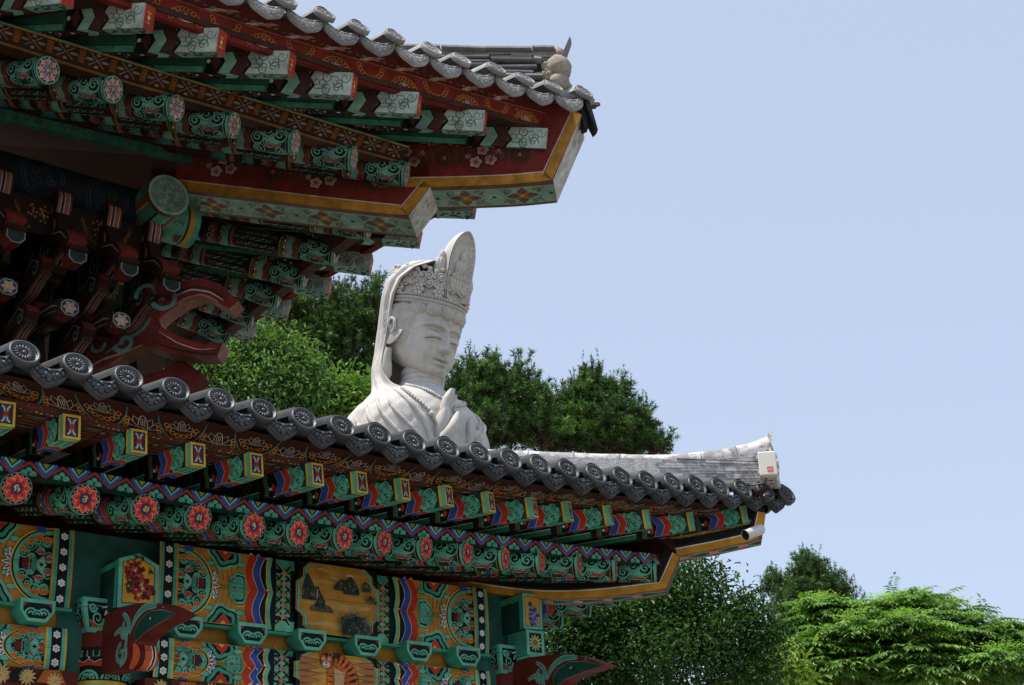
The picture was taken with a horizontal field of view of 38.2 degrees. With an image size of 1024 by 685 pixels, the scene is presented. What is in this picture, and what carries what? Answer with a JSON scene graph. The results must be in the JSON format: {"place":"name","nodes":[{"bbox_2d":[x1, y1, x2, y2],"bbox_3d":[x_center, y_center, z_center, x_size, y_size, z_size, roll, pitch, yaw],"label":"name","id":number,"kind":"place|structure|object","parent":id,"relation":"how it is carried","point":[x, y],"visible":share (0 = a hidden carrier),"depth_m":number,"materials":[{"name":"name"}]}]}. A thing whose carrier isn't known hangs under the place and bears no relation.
{"place":"outdoors","nodes":[
{"label":"outdoors","id":0,"kind":"place"},
{"bbox_2d":[0,0,599,393],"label":"temple hall","id":1,"kind":"structure","parent":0,"point":[185,185],"depth_m":13.28,"materials":[{"name":"wood"}]},
{"bbox_2d":[0,339,795,684],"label":"temple pavilion","id":2,"kind":"structure","parent":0,"point":[168,531],"depth_m":8.85,"materials":[{"name":"wood"}]},
{"bbox_2d":[741,524,764,540],"bbox_3d":[1.651,1.304,10.142,0.194,0.131,0.098,15,-29,-36],"label":"security camera","id":3,"kind":"object","parent":2,"relation":"attached to","point":[757,530],"visible":1,"depth_m":10.10,"materials":[{"name":"white metal"}]},
{"bbox_2d":[749,451,778,485],"bbox_3d":[1.761,0.886,10.361,0.212,0.225,0.098,-5,-23,5],"label":"junction box","id":4,"kind":"object","parent":2,"relation":"attached to","point":[767,465],"visible":1,"depth_m":10.32,"materials":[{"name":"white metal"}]},
{"bbox_2d":[258,0,1023,684],"label":"sky","id":5,"kind":"structure","parent":0,"point":[801,222],"materials":[{"name":"blue"}]},
{"label":"ground","id":6,"kind":"structure","parent":0,"visible":0},
{"bbox_2d":[164,310,359,418],"bbox_3d":[-5.277,6.141,29.007,4.467,15.016,3.454,-8,-23,12],"label":"broadleaf tree","id":7,"kind":"object","parent":6,"relation":"on","point":[270,368],"visible":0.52,"depth_m":30.65,"materials":[{"name":"green plant"}]},
{"bbox_2d":[257,265,389,394],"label":"pine tree","id":8,"kind":"object","parent":6,"relation":"on","point":[343,320],"visible":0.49,"depth_m":42.80,"materials":[{"name":"green plant"}]},
{"bbox_2d":[306,356,371,417],"bbox_3d":[-3.425,6.801,29.488,2.560,13.983,2.695,-15,-26,26],"label":"shrub","id":9,"kind":"object","parent":6,"relation":"on","point":[357,390],"visible":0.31,"depth_m":31.45,"materials":[{"name":"green plant"}]},
{"bbox_2d":[348,231,489,448],"bbox_3d":[-1.598,5.189,26.035,4.018,14.988,3.185,15,-29,-36],"label":"stone statue","id":10,"kind":"object","parent":6,"relation":"on","point":[424,307],"visible":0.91,"depth_m":27.54,"materials":[{"name":"stone"}]},
{"bbox_2d":[444,339,579,451],"bbox_3d":[0.017,7.926,36.823,3.513,17.341,3.046,15,-29,-36],"label":"pine tree","id":11,"kind":"object","parent":6,"relation":"on","point":[508,408],"visible":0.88,"depth_m":38.96,"materials":[{"name":"green plant"}]},
{"bbox_2d":[518,347,681,454],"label":"pine tree","id":12,"kind":"object","parent":6,"relation":"on","point":[610,415],"visible":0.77,"depth_m":40.77,"materials":[{"name":"green plant"}]},
{"bbox_2d":[544,555,820,684],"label":"broadleaf tree","id":13,"kind":"object","parent":6,"relation":"on","point":[682,624],"visible":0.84,"depth_m":18.52,"materials":[{"name":"green plant"}]},
{"bbox_2d":[729,627,836,684],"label":"shrub","id":14,"kind":"object","parent":6,"relation":"on","point":[805,678],"visible":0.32,"depth_m":21.24,"materials":[{"name":"green plant"}]},
{"bbox_2d":[755,542,865,620],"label":"pine tree","id":15,"kind":"object","parent":6,"relation":"on","point":[810,573],"visible":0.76,"depth_m":43.37,"materials":[{"name":"green plant"}]},
{"bbox_2d":[726,572,1023,684],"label":"feathery tree","id":16,"kind":"object","parent":6,"relation":"on","point":[924,636],"visible":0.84,"depth_m":23.02,"materials":[{"name":"green plant"}]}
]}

